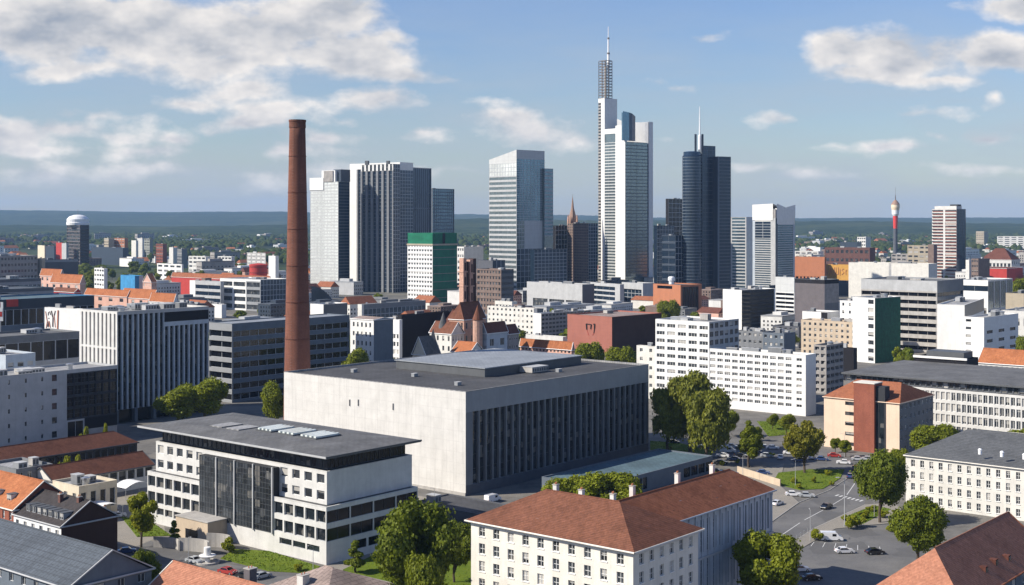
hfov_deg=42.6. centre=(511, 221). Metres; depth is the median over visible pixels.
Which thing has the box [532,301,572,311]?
city block
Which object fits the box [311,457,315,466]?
clerestory window
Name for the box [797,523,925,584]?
parking lot
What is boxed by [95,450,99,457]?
window
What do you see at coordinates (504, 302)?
office building
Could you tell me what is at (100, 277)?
city building
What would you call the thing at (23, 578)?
window
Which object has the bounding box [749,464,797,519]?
pavement
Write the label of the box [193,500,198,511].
window
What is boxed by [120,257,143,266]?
suburban block
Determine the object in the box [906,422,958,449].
deciduous tree
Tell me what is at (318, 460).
clerestory window
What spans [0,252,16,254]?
suburban hall
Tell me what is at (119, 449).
window
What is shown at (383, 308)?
office building
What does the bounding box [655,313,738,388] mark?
apartment building
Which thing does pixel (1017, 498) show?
window
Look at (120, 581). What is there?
window
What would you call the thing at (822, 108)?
sky
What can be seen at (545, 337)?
shed
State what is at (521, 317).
apartment building
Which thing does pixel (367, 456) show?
clerestory window
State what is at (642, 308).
park tree
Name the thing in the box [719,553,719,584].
window
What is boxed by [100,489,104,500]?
window
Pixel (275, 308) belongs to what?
city block
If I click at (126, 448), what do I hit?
window
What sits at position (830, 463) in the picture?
road
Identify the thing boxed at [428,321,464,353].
house
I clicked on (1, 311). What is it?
billboard
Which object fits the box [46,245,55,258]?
city building
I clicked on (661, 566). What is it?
window
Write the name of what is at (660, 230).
office building
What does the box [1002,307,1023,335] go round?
office building
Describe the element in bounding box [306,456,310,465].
clerestory window
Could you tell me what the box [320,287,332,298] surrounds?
city block
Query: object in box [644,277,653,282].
city block
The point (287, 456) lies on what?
clerestory window
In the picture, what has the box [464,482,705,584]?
period building
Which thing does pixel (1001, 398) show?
window
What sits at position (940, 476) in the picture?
window
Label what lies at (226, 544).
bush
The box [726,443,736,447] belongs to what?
parked car
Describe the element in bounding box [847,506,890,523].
lawn
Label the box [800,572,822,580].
parked car
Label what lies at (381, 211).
skyscraper
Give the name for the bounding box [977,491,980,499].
window
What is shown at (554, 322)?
office building
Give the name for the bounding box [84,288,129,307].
house
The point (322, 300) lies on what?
city block
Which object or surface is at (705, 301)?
city house
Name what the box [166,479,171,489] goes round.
window
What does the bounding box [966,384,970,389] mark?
attic window
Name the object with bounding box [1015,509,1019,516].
window
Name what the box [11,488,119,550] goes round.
gabled house
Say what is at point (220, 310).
office building
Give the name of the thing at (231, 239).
woodland
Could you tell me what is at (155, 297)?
house
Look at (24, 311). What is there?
shop building
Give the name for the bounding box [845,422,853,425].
window
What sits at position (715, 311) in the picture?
city house
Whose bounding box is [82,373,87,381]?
window
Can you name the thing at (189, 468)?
window
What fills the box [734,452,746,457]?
parked car
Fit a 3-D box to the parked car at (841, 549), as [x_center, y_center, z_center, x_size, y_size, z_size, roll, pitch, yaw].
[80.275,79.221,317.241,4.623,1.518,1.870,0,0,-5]
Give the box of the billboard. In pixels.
[0,302,2,331]
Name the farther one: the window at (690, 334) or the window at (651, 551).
the window at (690, 334)
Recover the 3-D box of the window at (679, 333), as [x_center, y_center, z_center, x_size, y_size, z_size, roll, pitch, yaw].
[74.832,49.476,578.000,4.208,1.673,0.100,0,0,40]
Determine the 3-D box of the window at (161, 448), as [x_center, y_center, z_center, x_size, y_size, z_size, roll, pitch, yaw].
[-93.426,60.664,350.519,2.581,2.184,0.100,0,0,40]
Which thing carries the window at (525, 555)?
in the period building at (555, 536)
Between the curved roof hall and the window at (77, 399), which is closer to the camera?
the window at (77, 399)
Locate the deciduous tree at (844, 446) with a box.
[838,440,851,456]
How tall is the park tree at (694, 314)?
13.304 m
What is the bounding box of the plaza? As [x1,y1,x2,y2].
[327,496,425,569]
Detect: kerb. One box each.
[773,478,846,520]
[795,505,863,540]
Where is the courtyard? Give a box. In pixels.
[117,487,164,547]
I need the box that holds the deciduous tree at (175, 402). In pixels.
[152,382,197,419]
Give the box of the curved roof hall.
[309,286,331,301]
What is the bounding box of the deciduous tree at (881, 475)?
[849,448,909,522]
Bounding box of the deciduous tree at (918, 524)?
[887,494,949,558]
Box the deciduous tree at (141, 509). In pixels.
[126,491,158,547]
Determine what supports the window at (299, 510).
in the office building at (328, 495)
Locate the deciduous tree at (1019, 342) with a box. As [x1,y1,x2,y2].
[1015,335,1023,349]
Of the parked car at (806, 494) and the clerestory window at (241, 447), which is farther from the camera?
the parked car at (806, 494)
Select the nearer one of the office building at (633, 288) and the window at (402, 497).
the window at (402, 497)
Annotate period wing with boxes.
[618,462,776,584]
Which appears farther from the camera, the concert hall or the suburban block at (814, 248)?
the suburban block at (814, 248)
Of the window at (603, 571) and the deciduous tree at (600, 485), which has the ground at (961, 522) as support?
the deciduous tree at (600, 485)
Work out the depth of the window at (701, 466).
415.25 m
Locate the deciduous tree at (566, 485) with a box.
[539,473,582,492]
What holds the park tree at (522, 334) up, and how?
on the ground at (961, 522)
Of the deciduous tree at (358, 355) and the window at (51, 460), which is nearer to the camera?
the window at (51, 460)
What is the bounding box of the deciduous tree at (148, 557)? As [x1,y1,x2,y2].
[131,548,161,579]
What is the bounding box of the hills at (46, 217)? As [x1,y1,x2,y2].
[0,210,1023,226]
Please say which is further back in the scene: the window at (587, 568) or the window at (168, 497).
the window at (168, 497)
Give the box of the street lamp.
[836,477,844,525]
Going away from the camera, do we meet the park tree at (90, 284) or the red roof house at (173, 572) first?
the red roof house at (173, 572)
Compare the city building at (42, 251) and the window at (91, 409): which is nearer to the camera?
the window at (91, 409)
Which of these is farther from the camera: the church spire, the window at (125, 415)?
the church spire
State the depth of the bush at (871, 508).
362.08 m
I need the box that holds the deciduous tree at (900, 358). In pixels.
[896,356,912,360]
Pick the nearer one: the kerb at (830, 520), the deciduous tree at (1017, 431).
the kerb at (830, 520)
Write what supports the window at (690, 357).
in the apartment building at (683, 344)
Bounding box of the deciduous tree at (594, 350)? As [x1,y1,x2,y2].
[575,341,604,359]
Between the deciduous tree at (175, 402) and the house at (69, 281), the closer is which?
the deciduous tree at (175, 402)
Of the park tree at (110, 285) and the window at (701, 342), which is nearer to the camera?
the window at (701, 342)
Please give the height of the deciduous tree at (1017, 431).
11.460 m
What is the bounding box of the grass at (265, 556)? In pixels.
[125,421,888,584]
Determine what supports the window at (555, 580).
in the period building at (555, 536)
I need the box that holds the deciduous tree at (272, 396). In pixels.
[259,380,283,418]
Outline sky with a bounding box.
[0,0,1023,217]
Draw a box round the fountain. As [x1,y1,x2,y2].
[196,546,219,565]
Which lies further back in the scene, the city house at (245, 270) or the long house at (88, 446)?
the city house at (245, 270)
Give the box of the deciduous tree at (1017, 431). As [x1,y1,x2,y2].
[1007,428,1023,432]
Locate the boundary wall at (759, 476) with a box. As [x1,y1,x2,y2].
[737,466,780,485]
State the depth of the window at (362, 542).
315.41 m
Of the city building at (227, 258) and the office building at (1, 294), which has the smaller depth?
the office building at (1, 294)
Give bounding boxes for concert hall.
[284,348,648,495]
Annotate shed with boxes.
[526,333,566,340]
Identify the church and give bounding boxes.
[431,258,482,353]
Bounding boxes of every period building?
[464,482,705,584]
[903,429,1023,520]
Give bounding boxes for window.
[22,577,25,584]
[49,457,54,463]
[52,375,56,380]
[52,389,56,394]
[52,403,56,409]
[52,417,56,423]
[52,431,56,437]
[57,456,62,462]
[67,374,72,383]
[67,386,72,394]
[67,398,72,406]
[67,409,72,418]
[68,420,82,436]
[75,373,80,382]
[75,385,80,393]
[75,397,80,405]
[75,408,80,417]
[80,452,84,459]
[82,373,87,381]
[82,384,87,393]
[82,396,87,404]
[82,407,87,416]
[87,451,92,458]
[89,372,94,380]
[89,384,94,392]
[89,395,94,403]
[89,407,94,415]
[91,491,95,500]
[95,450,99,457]
[96,371,101,380]
[96,383,101,391]
[96,394,101,403]
[96,406,101,414]
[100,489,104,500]
[102,449,107,456]
[103,371,108,379]
[103,382,108,390]
[103,393,108,402]
[103,405,108,413]
[109,448,114,455]
[110,370,115,378]
[110,381,115,390]
[110,393,115,401]
[110,404,115,412]
[110,472,116,478]
[110,487,114,505]
[117,447,121,453]
[118,578,124,584]
[119,409,131,422]
[119,471,125,480]
[124,446,128,452]
[128,469,134,478]
[131,445,135,451]
[137,468,142,477]
[138,406,150,419]
[138,573,144,581]
[145,466,151,475]
[149,475,154,485]
[149,491,154,499]
[157,410,168,416]
[158,477,163,487]
[158,493,163,503]
[158,508,163,515]
[159,445,163,453]
[159,460,163,467]
[163,432,166,440]
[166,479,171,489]
[166,494,171,505]
[166,510,171,517]
[167,433,170,440]
[168,447,172,454]
[168,461,172,469]
[171,433,174,441]
[175,481,180,491]
[175,496,180,507]
[176,434,179,442]
[178,448,182,456]
[178,463,182,471]
[180,435,183,443]
[184,482,189,493]
[184,498,189,509]
[187,450,192,458]
[187,465,192,473]
[189,437,192,444]
[193,437,196,445]
[193,484,198,495]
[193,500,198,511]
[198,438,201,446]
[203,439,206,447]
[207,440,210,447]
[212,440,215,448]
[216,441,219,449]
[221,442,224,450]
[226,443,229,451]
[230,443,234,452]
[235,444,238,452]
[240,445,243,453]
[245,446,248,454]
[250,447,253,455]
[255,448,258,456]
[260,449,263,457]
[265,449,268,458]
[270,450,273,458]
[275,451,278,459]
[275,501,282,513]
[275,518,282,531]
[280,452,283,460]
[280,537,291,545]
[281,467,287,476]
[281,483,287,492]
[285,453,289,461]
[285,503,292,515]
[285,521,292,533]
[290,454,294,462]
[293,469,299,478]
[293,485,299,494]
[294,541,304,548]
[295,455,299,463]
[296,506,303,517]
[296,523,303,535]
[301,456,304,464]
[305,471,311,480]
[305,488,311,497]
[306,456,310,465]
[307,508,314,520]
[307,525,314,538]
[307,544,318,551]
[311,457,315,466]
[317,458,320,467]
[317,510,325,522]
[317,528,325,540]
[318,474,323,482]
[318,490,323,499]
[322,459,326,468]
[327,457,342,468]
[327,507,348,522]
[327,524,348,541]
[344,454,358,465]
[351,501,372,517]
[351,518,372,535]
[357,538,365,547]
[360,451,374,462]
[369,535,377,545]
[374,496,394,511]
[374,515,388,529]
[375,448,389,459]
[391,445,404,456]
[397,491,416,506]
[478,526,484,537]
[478,543,484,555]
[478,561,484,572]
[480,578,484,584]
[492,529,499,540]
[492,546,499,558]
[492,564,498,575]
[507,532,513,543]
[507,549,513,561]
[507,567,513,579]
[521,535,528,546]
[521,552,528,564]
[522,570,528,582]
[533,298,547,305]
[536,538,543,549]
[536,555,543,567]
[536,573,543,584]
[550,299,563,303]
[552,541,559,552]
[552,558,558,570]
[553,577,558,584]
[567,544,574,555]
[567,562,574,574]
[583,547,590,559]
[583,565,590,577]
[599,550,607,562]
[599,568,607,581]
[616,553,623,565]
[616,572,623,584]
[639,553,644,565]
[639,571,644,584]
[643,477,646,488]
[649,550,654,561]
[649,568,654,580]
[658,285,671,288]
[659,564,664,576]
[660,546,664,557]
[667,324,674,327]
[667,339,674,342]
[667,354,674,357]
[669,543,673,554]
[670,560,674,572]
[678,332,685,335]
[678,340,685,343]
[678,355,685,358]
[678,370,685,373]
[679,540,683,551]
[679,557,683,569]
[684,467,689,477]
[689,325,696,328]
[689,333,696,336]
[689,348,696,351]
[689,356,696,359]
[689,363,696,367]
[689,536,693,547]
[689,553,693,565]
[689,572,693,583]
[691,465,696,475]
[699,463,704,473]
[700,326,707,329]
[700,341,707,344]
[700,349,707,352]
[706,461,711,471]
[707,518,707,549]
[713,516,713,547]
[719,514,719,544]
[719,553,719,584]
[845,401,853,405]
[845,411,853,415]
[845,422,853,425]
[845,432,853,435]
[911,459,914,499]
[915,380,919,385]
[919,472,923,479]
[919,484,923,491]
[926,381,930,386]
[938,487,942,494]
[939,463,942,470]
[939,475,942,482]
[947,464,951,471]
[948,476,951,483]
[948,488,951,495]
[948,500,951,507]
[957,393,960,400]
[957,404,960,411]
[957,415,960,423]
[962,393,965,401]
[962,405,965,412]
[962,416,965,423]
[963,285,987,291]
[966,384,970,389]
[966,466,970,473]
[966,478,970,485]
[966,490,970,497]
[966,502,970,509]
[973,394,976,402]
[973,406,976,413]
[973,417,976,424]
[977,467,980,475]
[977,479,980,487]
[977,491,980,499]
[977,504,980,511]
[978,395,981,402]
[978,406,981,413]
[978,417,981,425]
[986,468,990,476]
[986,481,990,488]
[986,493,990,500]
[986,505,989,512]
[988,281,993,308]
[989,396,992,403]
[989,407,992,414]
[989,419,992,426]
[995,281,999,307]
[995,482,999,489]
[995,494,999,501]
[995,506,1000,514]
[996,470,1000,477]
[1000,397,1003,404]
[1000,408,1003,416]
[1000,420,1003,427]
[1001,280,1005,307]
[1005,471,1009,478]
[1005,483,1009,490]
[1006,495,1010,503]
[1007,280,1011,292]
[1011,398,1014,405]
[1011,409,1014,417]
[1011,421,1014,428]
[1015,472,1019,479]
[1015,497,1019,504]
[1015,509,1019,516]
[1016,484,1020,492]
[1017,398,1020,406]
[1017,410,1020,417]
[1017,421,1020,429]
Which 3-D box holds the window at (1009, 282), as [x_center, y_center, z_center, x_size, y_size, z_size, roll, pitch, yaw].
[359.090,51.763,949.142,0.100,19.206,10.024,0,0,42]
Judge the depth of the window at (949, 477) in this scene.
364.10 m
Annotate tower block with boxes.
[66,215,89,267]
[553,224,566,248]
[567,222,597,282]
[666,198,681,234]
[731,217,752,287]
[932,204,965,277]
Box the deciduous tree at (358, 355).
[340,346,368,364]
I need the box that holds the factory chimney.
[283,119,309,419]
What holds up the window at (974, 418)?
in the office building at (966, 396)
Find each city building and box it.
[38,245,45,259]
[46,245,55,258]
[56,241,61,258]
[62,243,68,258]
[91,247,128,264]
[94,267,106,288]
[104,237,113,246]
[114,237,127,247]
[131,240,137,256]
[137,237,143,256]
[144,238,152,261]
[156,243,166,263]
[157,263,182,279]
[169,246,177,263]
[177,248,186,267]
[189,256,209,270]
[218,255,234,265]
[247,251,265,264]
[795,250,822,253]
[795,253,822,256]
[840,241,861,246]
[857,236,870,246]
[891,253,906,261]
[907,244,927,262]
[928,244,936,262]
[966,259,970,278]
[971,257,989,277]
[976,231,987,244]
[997,236,1023,250]
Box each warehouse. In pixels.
[795,255,825,278]
[825,246,874,264]
[826,263,848,279]
[1006,290,1023,308]
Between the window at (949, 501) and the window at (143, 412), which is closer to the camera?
the window at (949, 501)
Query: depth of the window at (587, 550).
241.71 m
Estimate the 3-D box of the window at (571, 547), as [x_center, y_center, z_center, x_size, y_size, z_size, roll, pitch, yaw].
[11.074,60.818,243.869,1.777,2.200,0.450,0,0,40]
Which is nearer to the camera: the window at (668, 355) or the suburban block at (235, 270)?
the window at (668, 355)
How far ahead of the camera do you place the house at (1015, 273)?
1510.41 m
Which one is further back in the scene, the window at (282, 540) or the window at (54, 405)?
the window at (54, 405)
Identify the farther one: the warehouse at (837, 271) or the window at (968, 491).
the warehouse at (837, 271)
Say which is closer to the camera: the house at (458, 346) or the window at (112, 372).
the window at (112, 372)
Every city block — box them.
[157,280,180,296]
[178,294,204,301]
[201,278,218,280]
[222,315,269,320]
[258,299,285,316]
[309,299,340,310]
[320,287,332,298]
[331,278,362,294]
[373,297,397,302]
[427,303,457,311]
[447,290,476,303]
[513,304,534,307]
[517,288,526,301]
[525,305,543,312]
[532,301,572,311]
[563,302,593,308]
[578,305,613,311]
[594,301,632,310]
[601,277,628,283]
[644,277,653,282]
[645,303,658,312]
[679,306,696,315]
[702,287,722,298]
[709,299,722,307]
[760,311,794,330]
[839,280,848,295]
[955,269,965,277]
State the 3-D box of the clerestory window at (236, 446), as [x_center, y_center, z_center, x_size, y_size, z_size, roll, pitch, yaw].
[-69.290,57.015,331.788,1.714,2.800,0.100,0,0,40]
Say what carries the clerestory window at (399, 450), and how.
in the office building at (328, 495)
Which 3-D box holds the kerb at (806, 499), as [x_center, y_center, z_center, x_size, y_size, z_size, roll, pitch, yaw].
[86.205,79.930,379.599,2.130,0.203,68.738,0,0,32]
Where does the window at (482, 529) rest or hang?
in the period building at (555, 536)
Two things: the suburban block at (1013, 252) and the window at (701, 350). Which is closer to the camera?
the window at (701, 350)
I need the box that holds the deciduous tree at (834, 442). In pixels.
[830,438,840,451]
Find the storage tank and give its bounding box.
[249,263,266,275]
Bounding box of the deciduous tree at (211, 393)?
[190,377,228,416]
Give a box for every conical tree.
[169,520,180,538]
[344,540,365,572]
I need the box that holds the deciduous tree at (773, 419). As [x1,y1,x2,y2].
[766,413,779,428]
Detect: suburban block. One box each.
[0,237,13,242]
[31,234,48,241]
[89,257,101,265]
[94,232,110,238]
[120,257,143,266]
[135,232,154,239]
[182,238,209,240]
[189,269,226,273]
[194,246,219,251]
[196,258,233,270]
[210,250,239,258]
[224,265,248,274]
[273,243,286,247]
[279,270,285,277]
[801,246,823,250]
[809,230,822,234]
[812,239,823,243]
[881,257,890,261]
[898,241,911,244]
[966,247,978,255]
[969,254,980,259]
[990,248,1015,255]
[1019,251,1023,262]
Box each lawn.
[122,517,169,536]
[221,549,319,572]
[343,555,470,584]
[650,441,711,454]
[758,421,789,435]
[776,469,844,489]
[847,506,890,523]
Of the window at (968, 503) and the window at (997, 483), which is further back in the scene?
the window at (968, 503)
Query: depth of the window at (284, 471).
318.97 m
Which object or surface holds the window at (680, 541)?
in the period building at (555, 536)
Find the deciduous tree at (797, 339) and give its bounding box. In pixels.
[791,331,799,343]
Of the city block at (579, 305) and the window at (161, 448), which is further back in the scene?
the city block at (579, 305)
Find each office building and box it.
[0,254,37,277]
[0,275,40,285]
[0,285,53,293]
[0,293,23,295]
[0,327,78,365]
[0,347,34,368]
[38,257,44,277]
[45,258,77,274]
[45,304,81,361]
[80,302,208,423]
[137,413,421,564]
[180,300,205,305]
[190,279,223,303]
[208,301,225,317]
[209,313,349,402]
[220,277,285,310]
[269,254,278,277]
[310,302,346,314]
[358,299,425,316]
[393,316,401,358]
[395,310,450,357]
[407,233,457,301]
[457,245,482,282]
[477,267,513,313]
[478,257,504,268]
[495,298,516,305]
[527,281,593,305]
[530,248,566,281]
[534,308,590,335]
[582,281,623,303]
[622,280,654,301]
[653,276,701,310]
[654,224,673,282]
[662,234,682,282]
[723,285,774,329]
[739,327,769,349]
[763,328,794,351]
[773,322,800,347]
[775,276,795,312]
[795,276,838,322]
[802,308,839,318]
[841,360,1023,431]
[843,343,856,379]
[849,261,936,297]
[861,276,962,351]
[913,349,977,364]
[937,296,983,350]
[963,276,1012,313]
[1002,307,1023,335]
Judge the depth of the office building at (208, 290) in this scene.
1201.18 m
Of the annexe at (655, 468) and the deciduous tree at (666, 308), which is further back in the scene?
the deciduous tree at (666, 308)
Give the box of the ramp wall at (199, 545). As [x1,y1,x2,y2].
[153,533,229,552]
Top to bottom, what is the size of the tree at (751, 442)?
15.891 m
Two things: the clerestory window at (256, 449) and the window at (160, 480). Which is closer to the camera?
the clerestory window at (256, 449)
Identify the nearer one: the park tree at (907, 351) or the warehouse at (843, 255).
the park tree at (907, 351)
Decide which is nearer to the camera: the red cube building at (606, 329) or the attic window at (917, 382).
the attic window at (917, 382)
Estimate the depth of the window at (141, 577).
254.49 m
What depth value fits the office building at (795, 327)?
834.61 m
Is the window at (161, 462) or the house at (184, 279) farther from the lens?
the house at (184, 279)
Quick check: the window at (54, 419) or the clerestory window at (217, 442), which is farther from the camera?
the window at (54, 419)
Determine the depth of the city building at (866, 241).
2204.62 m
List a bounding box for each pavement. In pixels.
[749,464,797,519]
[796,503,900,551]
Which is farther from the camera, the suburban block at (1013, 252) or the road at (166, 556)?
the suburban block at (1013, 252)
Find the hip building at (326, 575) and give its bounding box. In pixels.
[270,565,394,584]
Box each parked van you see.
[484,493,501,500]
[720,445,735,452]
[820,531,842,540]
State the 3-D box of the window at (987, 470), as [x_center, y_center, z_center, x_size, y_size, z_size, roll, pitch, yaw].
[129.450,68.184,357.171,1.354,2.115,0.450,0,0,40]
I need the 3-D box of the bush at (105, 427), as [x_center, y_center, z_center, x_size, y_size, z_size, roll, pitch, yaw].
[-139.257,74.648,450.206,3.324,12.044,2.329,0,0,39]
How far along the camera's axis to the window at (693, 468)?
411.57 m
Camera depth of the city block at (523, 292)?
1307.59 m
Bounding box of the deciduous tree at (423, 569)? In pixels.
[404,551,447,584]
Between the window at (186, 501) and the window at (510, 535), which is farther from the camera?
the window at (186, 501)
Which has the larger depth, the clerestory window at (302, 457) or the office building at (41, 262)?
the office building at (41, 262)
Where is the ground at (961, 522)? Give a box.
[7,240,1023,573]
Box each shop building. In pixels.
[0,293,93,331]
[121,275,142,289]
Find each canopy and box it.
[93,500,123,516]
[117,479,146,488]
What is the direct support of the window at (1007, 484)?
in the period building at (977, 471)
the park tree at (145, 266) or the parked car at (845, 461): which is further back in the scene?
the park tree at (145, 266)
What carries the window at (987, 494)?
in the period building at (977, 471)
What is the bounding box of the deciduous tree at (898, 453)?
[889,448,908,464]
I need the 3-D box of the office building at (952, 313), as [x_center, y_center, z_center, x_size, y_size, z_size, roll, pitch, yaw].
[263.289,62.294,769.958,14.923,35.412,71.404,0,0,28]
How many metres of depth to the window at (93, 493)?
355.75 m
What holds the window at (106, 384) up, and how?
in the apartment building at (47, 402)
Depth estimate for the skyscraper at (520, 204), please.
1364.17 m
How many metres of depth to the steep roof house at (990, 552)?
252.84 m
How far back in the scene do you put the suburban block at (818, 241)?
3905.11 m
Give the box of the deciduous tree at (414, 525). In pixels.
[370,494,464,584]
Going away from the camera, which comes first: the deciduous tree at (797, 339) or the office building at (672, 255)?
the deciduous tree at (797, 339)
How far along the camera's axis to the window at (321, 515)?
307.80 m
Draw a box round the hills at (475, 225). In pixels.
[0,218,1023,235]
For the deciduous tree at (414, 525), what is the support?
on the lawn at (463, 571)
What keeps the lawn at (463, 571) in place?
on the plaza
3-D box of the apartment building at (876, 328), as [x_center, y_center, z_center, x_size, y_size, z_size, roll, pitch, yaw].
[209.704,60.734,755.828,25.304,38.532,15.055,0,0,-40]
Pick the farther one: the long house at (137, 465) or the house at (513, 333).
the house at (513, 333)
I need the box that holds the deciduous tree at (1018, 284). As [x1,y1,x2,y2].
[1013,277,1023,291]
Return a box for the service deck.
[421,493,505,524]
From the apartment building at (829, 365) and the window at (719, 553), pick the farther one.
the apartment building at (829, 365)
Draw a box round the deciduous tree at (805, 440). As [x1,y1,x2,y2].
[782,420,826,472]
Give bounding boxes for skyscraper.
[310,169,349,283]
[350,161,412,292]
[413,167,430,232]
[431,188,453,232]
[489,150,552,289]
[598,27,652,281]
[682,107,730,288]
[752,204,794,287]
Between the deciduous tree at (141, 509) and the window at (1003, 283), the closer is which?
the deciduous tree at (141, 509)
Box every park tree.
[86,281,93,288]
[89,273,93,282]
[107,281,114,288]
[108,270,115,277]
[115,278,120,289]
[128,261,139,268]
[138,267,147,272]
[139,264,150,270]
[154,273,160,279]
[233,310,246,317]
[518,328,525,340]
[559,328,566,335]
[639,305,644,311]
[689,312,699,315]
[892,346,903,361]
[901,347,913,360]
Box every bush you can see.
[57,455,70,463]
[75,454,80,460]
[79,426,88,434]
[103,423,107,431]
[221,537,235,552]
[293,564,302,570]
[811,528,823,540]
[845,516,854,528]
[850,514,866,526]
[856,510,869,517]
[865,505,876,510]
[877,509,888,516]
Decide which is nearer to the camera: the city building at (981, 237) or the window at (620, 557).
the window at (620, 557)
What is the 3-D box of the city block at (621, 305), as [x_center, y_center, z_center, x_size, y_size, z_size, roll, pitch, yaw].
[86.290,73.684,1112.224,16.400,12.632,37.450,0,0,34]
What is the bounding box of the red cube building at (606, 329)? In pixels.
[567,310,661,352]
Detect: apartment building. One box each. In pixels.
[0,361,116,446]
[350,316,393,361]
[487,305,536,333]
[637,342,654,398]
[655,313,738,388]
[709,347,815,415]
[801,317,852,352]
[814,341,842,393]
[822,379,934,452]
[840,296,854,319]
[853,293,900,362]
[964,310,1017,357]
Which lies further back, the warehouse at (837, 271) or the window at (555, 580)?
the warehouse at (837, 271)
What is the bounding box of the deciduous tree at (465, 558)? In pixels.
[449,518,470,581]
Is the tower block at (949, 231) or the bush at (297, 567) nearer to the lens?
the bush at (297, 567)
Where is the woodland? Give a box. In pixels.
[0,230,1023,262]
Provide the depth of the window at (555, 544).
246.30 m
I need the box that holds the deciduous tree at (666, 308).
[656,300,680,317]
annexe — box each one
[0,456,52,477]
[52,472,116,510]
[542,448,712,494]
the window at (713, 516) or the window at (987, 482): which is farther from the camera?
the window at (987, 482)
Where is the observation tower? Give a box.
[891,187,899,253]
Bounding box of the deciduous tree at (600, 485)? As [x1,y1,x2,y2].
[571,470,642,499]
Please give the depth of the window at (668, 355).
581.97 m
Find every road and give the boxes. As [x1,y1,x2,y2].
[117,541,295,584]
[710,437,868,474]
[773,475,866,538]
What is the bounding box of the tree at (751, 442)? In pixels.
[737,420,763,467]
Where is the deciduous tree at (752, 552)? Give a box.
[731,527,803,584]
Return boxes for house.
[0,431,139,463]
[0,470,65,521]
[0,518,155,584]
[3,245,18,251]
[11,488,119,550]
[36,450,155,491]
[39,268,63,286]
[49,273,85,293]
[54,287,81,293]
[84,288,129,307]
[123,288,157,303]
[137,257,148,265]
[142,273,156,289]
[148,560,263,584]
[149,292,178,303]
[171,272,270,293]
[190,299,214,320]
[236,260,246,264]
[240,267,248,274]
[309,283,320,292]
[318,281,339,297]
[341,295,376,317]
[402,309,430,313]
[411,335,440,356]
[415,295,440,308]
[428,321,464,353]
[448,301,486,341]
[450,341,482,351]
[483,321,508,348]
[506,324,519,349]
[514,290,521,303]
[519,338,574,353]
[631,296,652,308]
[697,307,722,317]
[702,295,709,306]
[877,511,1023,584]
[879,251,887,256]
[978,347,1023,367]
[984,248,1020,266]
[990,266,1022,280]
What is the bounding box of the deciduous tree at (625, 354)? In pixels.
[605,345,636,362]
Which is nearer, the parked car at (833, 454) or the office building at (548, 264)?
the parked car at (833, 454)
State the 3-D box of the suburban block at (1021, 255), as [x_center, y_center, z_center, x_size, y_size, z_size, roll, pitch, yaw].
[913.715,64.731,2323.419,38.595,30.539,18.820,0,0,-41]
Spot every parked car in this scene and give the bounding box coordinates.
[113,511,126,516]
[117,546,136,552]
[185,555,203,563]
[217,566,237,574]
[235,571,243,577]
[257,571,271,579]
[669,439,679,442]
[714,459,727,464]
[715,452,728,457]
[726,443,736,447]
[726,456,740,460]
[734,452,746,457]
[756,469,769,474]
[760,452,773,457]
[766,444,778,449]
[773,499,783,505]
[777,454,783,459]
[785,490,799,496]
[796,565,810,571]
[799,491,814,497]
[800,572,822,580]
[815,455,828,460]
[820,502,832,509]
[827,452,840,457]
[834,546,854,553]
[836,459,850,464]
[851,456,865,460]
[864,547,885,554]
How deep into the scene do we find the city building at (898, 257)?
1811.56 m
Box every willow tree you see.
[650,387,688,449]
[666,369,712,452]
[684,386,732,454]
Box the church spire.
[567,195,577,222]
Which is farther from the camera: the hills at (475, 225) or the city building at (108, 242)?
the hills at (475, 225)
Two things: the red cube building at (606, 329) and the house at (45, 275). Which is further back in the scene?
the house at (45, 275)
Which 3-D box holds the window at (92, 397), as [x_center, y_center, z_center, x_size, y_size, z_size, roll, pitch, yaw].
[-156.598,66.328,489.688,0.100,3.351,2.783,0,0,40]
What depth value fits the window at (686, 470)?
408.17 m
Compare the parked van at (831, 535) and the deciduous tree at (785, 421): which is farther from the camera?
the deciduous tree at (785, 421)
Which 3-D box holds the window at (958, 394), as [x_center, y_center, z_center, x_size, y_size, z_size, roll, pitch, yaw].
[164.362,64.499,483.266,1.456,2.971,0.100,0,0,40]
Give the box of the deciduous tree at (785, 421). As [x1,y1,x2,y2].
[777,413,796,431]
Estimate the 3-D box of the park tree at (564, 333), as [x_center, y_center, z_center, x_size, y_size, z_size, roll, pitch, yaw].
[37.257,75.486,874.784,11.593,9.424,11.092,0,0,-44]
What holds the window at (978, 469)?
in the period building at (977, 471)
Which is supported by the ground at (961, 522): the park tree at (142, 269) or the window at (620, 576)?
the park tree at (142, 269)
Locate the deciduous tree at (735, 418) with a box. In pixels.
[729,409,739,430]
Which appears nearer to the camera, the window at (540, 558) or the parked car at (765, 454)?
the window at (540, 558)
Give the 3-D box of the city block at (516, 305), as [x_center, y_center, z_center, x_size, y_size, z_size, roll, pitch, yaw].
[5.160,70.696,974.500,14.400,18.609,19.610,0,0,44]
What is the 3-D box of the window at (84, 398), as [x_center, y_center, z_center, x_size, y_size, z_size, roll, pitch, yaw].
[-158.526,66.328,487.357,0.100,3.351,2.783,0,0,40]
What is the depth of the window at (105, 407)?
494.45 m
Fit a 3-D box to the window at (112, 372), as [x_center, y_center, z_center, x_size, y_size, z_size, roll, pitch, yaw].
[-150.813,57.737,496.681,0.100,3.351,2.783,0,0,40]

